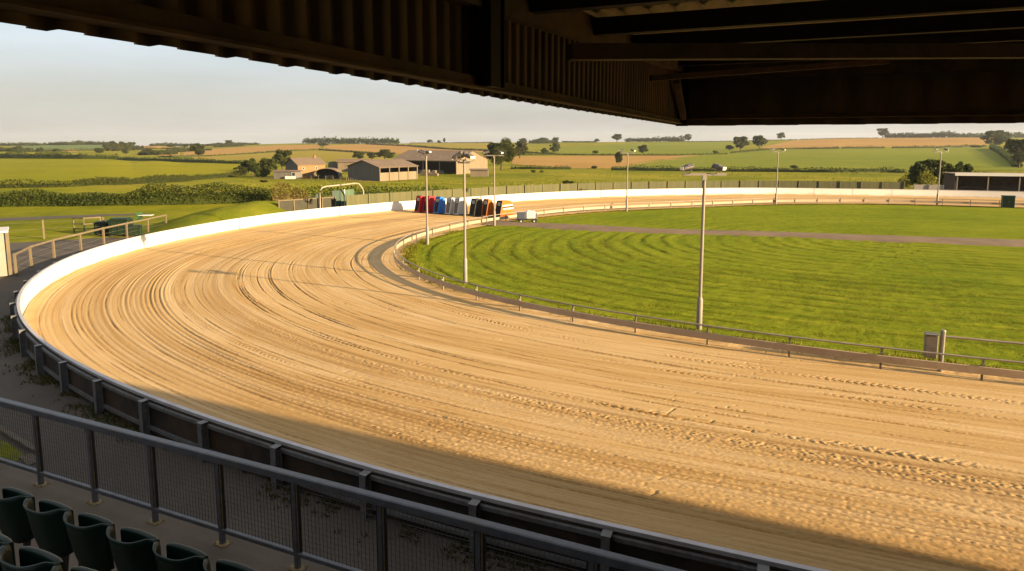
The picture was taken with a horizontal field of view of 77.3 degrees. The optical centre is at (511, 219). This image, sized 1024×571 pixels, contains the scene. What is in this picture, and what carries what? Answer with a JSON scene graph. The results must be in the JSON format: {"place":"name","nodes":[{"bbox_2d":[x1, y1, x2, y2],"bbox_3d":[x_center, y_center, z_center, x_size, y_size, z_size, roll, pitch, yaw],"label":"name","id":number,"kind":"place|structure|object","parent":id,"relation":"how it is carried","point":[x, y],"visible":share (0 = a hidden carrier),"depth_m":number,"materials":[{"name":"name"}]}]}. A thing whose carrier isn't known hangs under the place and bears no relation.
{"place":"outdoors","nodes":[
{"label":"outdoors","id":0,"kind":"place"},
{"bbox_2d":[10,145,103,150],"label":"field","id":1,"kind":"structure","parent":0,"point":[78,147],"depth_m":894.40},
{"bbox_2d":[0,158,240,183],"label":"field","id":2,"kind":"structure","parent":0,"point":[45,170],"depth_m":261.06,"materials":[{"name":"green plant"}]},
{"bbox_2d":[134,201,287,236],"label":"grass bank","id":3,"kind":"structure","parent":0,"point":[247,209],"depth_m":48.74,"materials":[{"name":"plant"}]},
{"bbox_2d":[159,145,319,155],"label":"field","id":4,"kind":"structure","parent":0,"point":[239,150],"depth_m":741.23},
{"bbox_2d":[192,150,383,161],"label":"field","id":5,"kind":"structure","parent":0,"point":[325,156],"depth_m":476.29,"materials":[{"name":"plant"}]},
{"bbox_2d":[253,176,375,181],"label":"field","id":6,"kind":"structure","parent":0,"point":[254,177],"depth_m":172.61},
{"bbox_2d":[328,159,369,170],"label":"barn","id":7,"kind":"structure","parent":0,"point":[341,164],"depth_m":235.34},
{"bbox_2d":[323,144,482,153],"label":"field","id":8,"kind":"structure","parent":0,"point":[377,148],"depth_m":745.06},
{"bbox_2d":[410,143,490,148],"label":"field","id":9,"kind":"structure","parent":0,"point":[469,145],"depth_m":901.91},
{"bbox_2d":[0,137,1023,354],"bbox_3d":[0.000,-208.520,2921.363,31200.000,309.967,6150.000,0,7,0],"label":"terrain","id":10,"kind":"structure","parent":0,"point":[62,227],"depth_m":140.44,"materials":[{"name":"plant"}]},
{"bbox_2d":[0,142,45,145],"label":"woodland","id":11,"kind":"object","parent":10,"relation":"on","point":[20,143],"visible":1,"depth_m":1032.16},
{"bbox_2d":[0,149,118,159],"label":"hedge","id":12,"kind":"object","parent":10,"relation":"on","point":[52,155],"visible":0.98,"depth_m":418.92,"materials":[{"name":"green plant"}]},
{"bbox_2d":[13,148,108,151],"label":"hedge","id":13,"kind":"object","parent":10,"relation":"on","point":[49,150],"visible":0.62,"depth_m":651.92,"materials":[{"name":"green plant"}]},
{"bbox_2d":[0,213,148,220],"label":"lane","id":14,"kind":"structure","parent":10,"relation":"on","point":[29,218],"depth_m":54.29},
{"bbox_2d":[72,217,100,232],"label":"timber gate","id":15,"kind":"structure","parent":10,"relation":"on","point":[83,224],"depth_m":45.23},
{"bbox_2d":[93,221,108,235],"bbox_3d":[-28.186,0.626,44.189,1.076,0.979,0.764,1,7,8],"label":"wheeled bin","id":16,"kind":"object","parent":10,"relation":"on","point":[100,224],"visible":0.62,"depth_m":43.86,"materials":[{"name":"green plastic"}]},
{"bbox_2d":[107,217,133,236],"bbox_3d":[-26.811,0.525,43.875,1.380,1.256,0.980,-1,7,-10],"label":"wheeled bin","id":17,"kind":"object","parent":10,"relation":"on","point":[115,221],"visible":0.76,"depth_m":43.44,"materials":[{"name":"green plastic"}]},
{"bbox_2d":[0,171,245,187],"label":"hedge","id":18,"kind":"object","parent":10,"relation":"on","point":[126,180],"visible":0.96,"depth_m":107.34,"materials":[{"name":"green plant"}]},
{"bbox_2d":[104,144,143,150],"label":"woodland","id":19,"kind":"object","parent":10,"relation":"on","point":[117,147],"visible":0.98,"depth_m":715.49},
{"bbox_2d":[128,224,142,236],"bbox_3d":[-25.757,0.781,43.757,0.856,0.778,0.608,-3,7,-20],"label":"wheeled bin","id":20,"kind":"object","parent":10,"relation":"on","point":[138,228],"visible":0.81,"depth_m":43.51,"materials":[{"name":"green plastic"}]},
{"bbox_2d":[0,181,271,206],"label":"hedge","id":21,"kind":"object","parent":10,"relation":"on","point":[144,196],"visible":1,"depth_m":64.78,"materials":[{"name":"green plant"}]},
{"bbox_2d":[137,150,177,154],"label":"woodland","id":22,"kind":"object","parent":10,"relation":"on","point":[156,152],"visible":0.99,"depth_m":552.34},
{"bbox_2d":[117,156,241,163],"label":"hedge","id":23,"kind":"object","parent":10,"relation":"on","point":[180,159],"visible":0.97,"depth_m":374.38,"materials":[{"name":"green plant"}]},
{"bbox_2d":[189,143,204,157],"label":"tree","id":24,"kind":"object","parent":10,"relation":"on","point":[198,149],"visible":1,"depth_m":470.36,"materials":[{"name":"green plant"}]},
{"bbox_2d":[160,152,256,156],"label":"hedge","id":25,"kind":"object","parent":10,"relation":"on","point":[195,155],"visible":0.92,"depth_m":506.13,"materials":[{"name":"green plant"}]},
{"bbox_2d":[240,158,259,175],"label":"bush","id":26,"kind":"object","parent":10,"relation":"on","point":[249,164],"visible":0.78,"depth_m":199.93,"materials":[{"name":"green plant"}]},
{"bbox_2d":[251,167,269,176],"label":"bush","id":27,"kind":"object","parent":10,"relation":"on","point":[262,173],"visible":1,"depth_m":186.40,"materials":[{"name":"green plant"}]},
{"bbox_2d":[259,158,277,172],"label":"bush","id":28,"kind":"object","parent":10,"relation":"on","point":[269,165],"visible":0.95,"depth_m":207.84,"materials":[{"name":"green plant"}]},
{"bbox_2d":[0,299,546,570],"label":"weeds","id":29,"kind":"object","parent":10,"relation":"on","point":[46,378],"visible":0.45,"depth_m":14.61,"materials":[{"name":"green plant"}]},
{"bbox_2d":[271,149,291,169],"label":"tree","id":30,"kind":"object","parent":10,"relation":"on","point":[280,156],"visible":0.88,"depth_m":233.41,"materials":[{"name":"green plant"}]},
{"bbox_2d":[0,237,567,570],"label":"tarmac apron","id":31,"kind":"object","parent":10,"relation":"on","point":[42,396],"visible":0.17,"depth_m":12.34,"materials":[{"name":"asphalt"}]},
{"bbox_2d":[0,227,12,275],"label":"ticket hut","id":32,"kind":"object","parent":31,"relation":"on","point":[5,263],"visible":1,"depth_m":30.70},
{"bbox_2d":[0,440,23,461],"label":"grass patch","id":33,"kind":"object","parent":31,"relation":"on","point":[10,453],"visible":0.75,"depth_m":13.39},
{"bbox_2d":[0,425,34,453],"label":"kerb","id":34,"kind":"structure","parent":31,"relation":"on","point":[18,439],"depth_m":13.82,"materials":[{"name":"concrete"}]},
{"bbox_2d":[13,214,166,275],"bbox_3d":[-25.134,1.212,38.896,1.046,1.157,16.550,-1,7,-5],"label":"rail fence","id":35,"kind":"object","parent":31,"relation":"on","point":[15,260],"visible":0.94,"depth_m":37.28,"materials":[{"name":"wood"}]},
{"bbox_2d":[272,170,302,178],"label":"lean to","id":36,"kind":"object","parent":10,"relation":"on","point":[287,174],"visible":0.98,"depth_m":176.44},
{"bbox_2d":[271,182,311,201],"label":"bush","id":37,"kind":"object","parent":10,"relation":"on","point":[279,196],"visible":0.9,"depth_m":65.11,"materials":[{"name":"green plant"}]},
{"bbox_2d":[284,155,325,177],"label":"brick farmhouse","id":38,"kind":"object","parent":10,"relation":"on","point":[309,166],"visible":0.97,"depth_m":182.64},
{"bbox_2d":[278,196,335,210],"bbox_3d":[-17.920,-1.111,56.271,5.414,1.534,0.225,-7,10,-44],"label":"yard fence","id":39,"kind":"object","parent":10,"relation":"on","point":[300,204],"visible":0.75,"depth_m":56.09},
{"bbox_2d":[314,168,341,178],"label":"arched shed","id":40,"kind":"structure","parent":10,"relation":"on","point":[336,173],"depth_m":180.16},
{"bbox_2d":[290,148,378,153],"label":"hedge","id":41,"kind":"object","parent":10,"relation":"on","point":[326,149],"visible":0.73,"depth_m":631.22,"materials":[{"name":"green plant"}]},
{"bbox_2d":[340,189,353,205],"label":"green gate","id":42,"kind":"structure","parent":10,"relation":"on","point":[344,192],"depth_m":60.90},
{"bbox_2d":[302,136,399,143],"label":"woodland","id":43,"kind":"object","parent":10,"relation":"on","point":[336,140],"visible":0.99,"depth_m":1052.25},
{"bbox_2d":[305,185,451,197],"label":"hedge","id":44,"kind":"object","parent":10,"relation":"on","point":[323,194],"visible":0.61,"depth_m":73.68,"materials":[{"name":"green plant"}]},
{"bbox_2d":[347,159,417,180],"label":"bay barn","id":45,"kind":"structure","parent":10,"relation":"on","point":[384,169],"depth_m":168.05,"materials":[{"name":"metal"}]},
{"bbox_2d":[375,149,395,158],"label":"tree","id":46,"kind":"object","parent":10,"relation":"on","point":[386,153],"visible":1,"depth_m":373.14,"materials":[{"name":"green plant"}]},
{"bbox_2d":[417,149,430,244],"bbox_3d":[-5.411,-1.320,39.814,0.879,6.016,0.564,0,7,0],"label":"floodlight pole","id":47,"kind":"object","parent":10,"relation":"on","point":[421,151],"visible":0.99,"depth_m":39.76,"materials":[{"name":"metal"}]},
{"bbox_2d":[366,143,485,150],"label":"hedge","id":48,"kind":"object","parent":10,"relation":"on","point":[425,146],"visible":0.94,"depth_m":769.06,"materials":[{"name":"green plant"}]},
{"bbox_2d":[393,150,487,174],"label":"barn","id":49,"kind":"structure","parent":10,"relation":"on","point":[441,161],"depth_m":218.77,"materials":[{"name":"metal"}]},
{"bbox_2d":[451,150,474,283],"bbox_3d":[-2.172,-0.043,29.023,1.115,6.111,0.620,1,7,6],"label":"floodlight pole","id":50,"kind":"object","parent":10,"relation":"on","point":[461,154],"visible":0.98,"depth_m":28.85,"materials":[{"name":"metal"}]},
{"bbox_2d":[469,168,489,176],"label":"block shed","id":51,"kind":"structure","parent":10,"relation":"on","point":[475,172],"depth_m":191.69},
{"bbox_2d":[483,151,503,225],"bbox_3d":[-1.396,-2.278,48.520,1.554,5.796,0.469,0,7,0],"label":"floodlight pole","id":52,"kind":"object","parent":10,"relation":"on","point":[494,212],"visible":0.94,"depth_m":48.41,"materials":[{"name":"metal"}]},
{"bbox_2d":[482,137,517,169],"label":"tree","id":53,"kind":"object","parent":10,"relation":"on","point":[503,145],"visible":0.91,"depth_m":240.30,"materials":[{"name":"green plant"}]},
{"bbox_2d":[0,0,1023,570],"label":"grandstand","id":54,"kind":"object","parent":10,"relation":"on","point":[766,62],"visible":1,"depth_m":4.64,"materials":[{"name":"metal"}]},
{"bbox_2d":[0,533,15,570],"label":"stadium seat","id":55,"kind":"object","parent":54,"relation":"on","point":[5,540],"visible":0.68,"depth_m":4.80,"materials":[{"name":"green plastic"}]},
{"bbox_2d":[0,487,35,545],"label":"stadium seat","id":56,"kind":"object","parent":54,"relation":"on","point":[15,527],"visible":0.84,"depth_m":6.24,"materials":[{"name":"green plastic"}]},
{"bbox_2d":[0,544,64,570],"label":"stadium seat","id":57,"kind":"object","parent":54,"relation":"on","point":[31,558],"visible":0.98,"depth_m":4.62,"materials":[{"name":"green plastic"}]},
{"bbox_2d":[23,498,74,570],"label":"stadium seat","id":58,"kind":"object","parent":54,"relation":"on","point":[48,527],"visible":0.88,"depth_m":6.02,"materials":[{"name":"green plastic"}]},
{"bbox_2d":[51,565,96,570],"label":"stadium seat","id":59,"kind":"object","parent":54,"relation":"on","point":[74,568],"visible":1,"depth_m":4.46,"materials":[{"name":"green plastic"}]},
{"bbox_2d":[63,511,115,570],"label":"stadium seat","id":60,"kind":"object","parent":54,"relation":"on","point":[89,540],"visible":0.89,"depth_m":5.79,"materials":[{"name":"green plastic"}]},
{"bbox_2d":[106,526,159,570],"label":"stadium seat","id":61,"kind":"object","parent":54,"relation":"on","point":[132,550],"visible":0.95,"depth_m":5.55,"materials":[{"name":"green plastic"}]},
{"bbox_2d":[153,541,207,570],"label":"stadium seat","id":62,"kind":"object","parent":54,"relation":"on","point":[181,557],"visible":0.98,"depth_m":5.35,"materials":[{"name":"green plastic"}]},
{"bbox_2d":[203,558,256,570],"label":"stadium seat","id":63,"kind":"object","parent":54,"relation":"on","point":[225,565],"visible":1,"depth_m":5.28,"materials":[{"name":"green plastic"}]},
{"bbox_2d":[0,397,684,570],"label":"handrail","id":64,"kind":"object","parent":54,"relation":"on","point":[594,558],"visible":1,"depth_m":7.94,"materials":[{"name":"grey metal"}]},
{"bbox_2d":[9,188,1023,570],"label":"track wall","id":65,"kind":"structure","parent":10,"relation":"on","point":[145,412],"depth_m":12.47,"materials":[{"name":"white paint"}]},
{"bbox_2d":[512,141,528,157],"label":"tree","id":66,"kind":"object","parent":10,"relation":"on","point":[521,147],"visible":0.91,"depth_m":397.42,"materials":[{"name":"green plant"}]},
{"bbox_2d":[510,164,570,168],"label":"hedge","id":67,"kind":"object","parent":10,"relation":"on","point":[538,167],"visible":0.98,"depth_m":248.47,"materials":[{"name":"green plant"}]},
{"bbox_2d":[243,167,915,194],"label":"meadow tussocks","id":68,"kind":"object","parent":10,"relation":"on","point":[541,183],"visible":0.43,"depth_m":156.65,"materials":[{"name":"green plant"}]},
{"bbox_2d":[521,153,727,155],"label":"hedge","id":69,"kind":"object","parent":10,"relation":"on","point":[652,154],"visible":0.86,"depth_m":459.18,"materials":[{"name":"green plant"}]},
{"bbox_2d":[346,180,904,205],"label":"board fence","id":70,"kind":"object","parent":10,"relation":"on","point":[368,198],"visible":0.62,"depth_m":74.91,"materials":[{"name":"wood"}]},
{"bbox_2d":[619,149,635,211],"bbox_3d":[10.509,-3.521,58.647,1.554,5.796,0.469,0,7,0],"label":"floodlight pole","id":71,"kind":"object","parent":10,"relation":"on","point":[626,210],"visible":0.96,"depth_m":58.58,"materials":[{"name":"metal"}]},
{"bbox_2d":[624,136,685,141],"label":"woodland","id":72,"kind":"object","parent":10,"relation":"on","point":[665,139],"visible":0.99,"depth_m":1081.95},
{"bbox_2d":[680,163,726,329],"bbox_3d":[6.387,1.015,21.698,1.554,5.796,0.469,0,7,0],"label":"floodlight pole","id":73,"kind":"object","parent":10,"relation":"on","point":[715,166],"visible":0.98,"depth_m":21.58,"materials":[{"name":"metal"}]},
{"bbox_2d":[393,197,1023,380],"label":"rail","id":74,"kind":"object","parent":10,"relation":"on","point":[881,358],"visible":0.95,"depth_m":21.54,"materials":[{"name":"grey metal"}]},
{"bbox_2d":[733,136,749,149],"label":"tree","id":75,"kind":"object","parent":10,"relation":"on","point":[741,139],"visible":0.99,"depth_m":569.80,"materials":[{"name":"green plant"}]},
{"bbox_2d":[611,164,906,172],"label":"hedge","id":76,"kind":"object","parent":10,"relation":"on","point":[761,169],"visible":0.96,"depth_m":220.76,"materials":[{"name":"green plant"}]},
{"bbox_2d":[752,135,767,147],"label":"tree","id":77,"kind":"object","parent":10,"relation":"on","point":[759,140],"visible":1,"depth_m":608.83,"materials":[{"name":"green plant"}]},
{"bbox_2d":[730,146,838,152],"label":"hedge","id":78,"kind":"object","parent":10,"relation":"on","point":[813,147],"visible":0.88,"depth_m":568.60,"materials":[{"name":"green plant"}]},
{"bbox_2d":[883,132,934,137],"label":"woodland","id":79,"kind":"object","parent":10,"relation":"on","point":[908,135],"visible":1,"depth_m":1067.83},
{"bbox_2d":[907,161,928,183],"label":"bush","id":80,"kind":"object","parent":10,"relation":"on","point":[916,169],"visible":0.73,"depth_m":87.85,"materials":[{"name":"green plant"}]},
{"bbox_2d":[916,170,937,184],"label":"bush","id":81,"kind":"object","parent":10,"relation":"on","point":[929,181],"visible":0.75,"depth_m":84.60,"materials":[{"name":"green plant"}]},
{"bbox_2d":[913,184,943,189],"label":"panel fence","id":82,"kind":"object","parent":10,"relation":"on","point":[930,187],"visible":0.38,"depth_m":75.11,"materials":[{"name":"concrete"}]},
{"bbox_2d":[918,158,945,182],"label":"bush","id":83,"kind":"object","parent":10,"relation":"on","point":[932,165],"visible":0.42,"depth_m":94.25,"materials":[{"name":"green plant"}]},
{"bbox_2d":[892,144,986,147],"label":"hedge","id":84,"kind":"object","parent":10,"relation":"on","point":[948,146],"visible":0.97,"depth_m":566.16,"materials":[{"name":"green plant"}]},
{"bbox_2d":[929,130,959,137],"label":"woodland","id":85,"kind":"object","parent":10,"relation":"on","point":[948,133],"visible":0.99,"depth_m":1051.65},
{"bbox_2d":[935,163,963,184],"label":"bush","id":86,"kind":"object","parent":10,"relation":"on","point":[949,167],"visible":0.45,"depth_m":89.43,"materials":[{"name":"green plant"}]},
{"bbox_2d":[955,161,973,171],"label":"bush","id":87,"kind":"object","parent":10,"relation":"on","point":[968,167],"visible":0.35,"depth_m":100.55,"materials":[{"name":"green plant"}]},
{"bbox_2d":[923,329,1023,371],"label":"gate","id":88,"kind":"structure","parent":10,"relation":"on","point":[931,339],"depth_m":17.84,"materials":[{"name":"metal"}]},
{"bbox_2d":[942,172,1023,190],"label":"stand","id":89,"kind":"object","parent":10,"relation":"on","point":[983,181],"visible":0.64,"depth_m":76.77,"materials":[{"name":"metal"}]},
{"bbox_2d":[957,132,1023,137],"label":"woodland","id":90,"kind":"object","parent":10,"relation":"on","point":[1014,134],"visible":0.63,"depth_m":1049.39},
{"bbox_2d":[980,130,1010,144],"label":"tree","id":91,"kind":"object","parent":10,"relation":"on","point":[992,135],"visible":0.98,"depth_m":574.51,"materials":[{"name":"green plant"}]},
{"bbox_2d":[989,142,1022,166],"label":"hedge","id":92,"kind":"object","parent":10,"relation":"on","point":[1003,153],"visible":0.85,"depth_m":354.46,"materials":[{"name":"green plant"}]},
{"bbox_2d":[1000,195,1015,207],"bbox_3d":[48.045,-1.693,61.998,1.060,1.190,0.680,3,8,23],"label":"green cabinet","id":93,"kind":"object","parent":10,"relation":"on","point":[1007,201],"visible":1,"depth_m":61.76,"materials":[{"name":"metal"}]},
{"bbox_2d":[1004,138,1023,167],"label":"tree","id":94,"kind":"object","parent":10,"relation":"on","point":[1017,149],"visible":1,"depth_m":242.44,"materials":[{"name":"green plant"}]},
{"bbox_2d":[0,22,1023,145],"label":"sky","id":95,"kind":"structure","parent":0,"point":[58,85],"materials":[{"name":"white"}]},
{"bbox_2d":[23,194,1023,570],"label":"sand track","id":96,"kind":"structure","parent":0,"point":[345,336],"depth_m":16.27,"materials":[{"name":"sand"}]},
{"bbox_2d":[412,212,492,217],"bbox_3d":[-4.755,-0.401,56.106,9.255,0.114,1.100,4,8,28],"label":"trap base","id":97,"kind":"object","parent":96,"relation":"on","point":[452,214],"visible":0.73,"depth_m":55.86,"materials":[{"name":"metal"}]},
{"bbox_2d":[414,195,424,211],"bbox_3d":[-8.293,-1.410,57.980,0.620,1.453,0.986,6,10,43],"label":"starting trap","id":98,"kind":"object","parent":97,"relation":"on","point":[419,203],"visible":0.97,"depth_m":57.74,"materials":[{"name":"red metal"}]},
{"bbox_2d":[423,196,434,212],"bbox_3d":[-7.385,-1.374,57.684,0.620,1.453,1.286,6,10,43],"label":"starting trap","id":99,"kind":"object","parent":97,"relation":"on","point":[431,201],"visible":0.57,"depth_m":57.42,"materials":[{"name":"red metal"}]},
{"bbox_2d":[433,196,445,212],"bbox_3d":[-6.425,-1.289,56.997,0.620,1.453,1.036,6,10,43],"label":"starting trap","id":100,"kind":"object","parent":97,"relation":"on","point":[440,205],"visible":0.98,"depth_m":56.79,"materials":[{"name":"blue plastic"}]},
{"bbox_2d":[445,197,453,213],"bbox_3d":[-5.446,-1.204,56.304,0.620,1.453,0.736,6,10,43],"label":"starting trap","id":101,"kind":"object","parent":97,"relation":"on","point":[449,205],"visible":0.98,"depth_m":56.14,"materials":[{"name":"metal"}]},
{"bbox_2d":[453,197,467,214],"bbox_3d":[-4.540,-1.180,56.103,0.620,1.453,1.236,6,10,43],"label":"starting trap","id":102,"kind":"object","parent":97,"relation":"on","point":[458,206],"visible":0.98,"depth_m":55.80,"materials":[{"name":"metal"}]},
{"bbox_2d":[469,197,483,215],"bbox_3d":[-2.991,-1.139,55.309,0.652,1.566,1.418,6,10,43],"label":"starting trap","id":103,"kind":"object","parent":97,"relation":"on","point":[476,204],"visible":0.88,"depth_m":55.00,"materials":[{"name":"black plastic"}]},
{"bbox_2d":[481,199,493,215],"bbox_3d":[-2.086,-1.009,54.713,0.620,1.453,0.986,6,10,43],"label":"starting trap","id":104,"kind":"object","parent":97,"relation":"on","point":[487,208],"visible":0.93,"depth_m":54.51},
{"bbox_2d":[495,200,512,216],"bbox_3d":[-0.685,-0.934,54.432,0.630,1.373,1.691,6,10,43],"label":"starting trap","id":105,"kind":"object","parent":97,"relation":"on","point":[503,206],"visible":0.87,"depth_m":54.10,"materials":[{"name":"orange plastic"}]},
{"bbox_2d":[512,155,697,167],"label":"field","id":106,"kind":"structure","parent":0,"point":[608,161],"depth_m":355.97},
{"bbox_2d":[557,142,735,153],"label":"field","id":107,"kind":"structure","parent":0,"point":[685,148],"depth_m":675.95,"materials":[{"name":"plant"}]},
{"bbox_2d":[406,205,1023,370],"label":"infield lawn","id":108,"kind":"structure","parent":0,"point":[874,260],"depth_m":32.03,"materials":[{"name":"green plant"}]},
{"bbox_2d":[509,210,536,222],"bbox_3d":[0.880,-0.201,50.686,2.235,1.045,0.728,0,7,-3],"label":"water trailer","id":109,"kind":"object","parent":108,"relation":"on","point":[531,215],"visible":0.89,"depth_m":50.42,"materials":[{"name":"metal"}]},
{"bbox_2d":[399,230,1016,373],"bbox_3d":[39.758,3.787,21.638,93.313,0.169,50.729,0,7,0],"label":"grass fringe","id":110,"kind":"object","parent":108,"relation":"on","point":[410,248],"depth_m":24.02,"materials":[{"name":"plant"}]},
{"bbox_2d":[482,221,1023,246],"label":"infield path","id":111,"kind":"structure","parent":0,"point":[938,240],"depth_m":43.75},
{"bbox_2d":[614,148,1022,169],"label":"field","id":112,"kind":"structure","parent":0,"point":[907,158],"depth_m":350.63,"materials":[{"name":"plant"}]},
{"bbox_2d":[762,137,988,147],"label":"field","id":113,"kind":"structure","parent":0,"point":[875,142],"depth_m":792.44,"materials":[{"name":"plant"}]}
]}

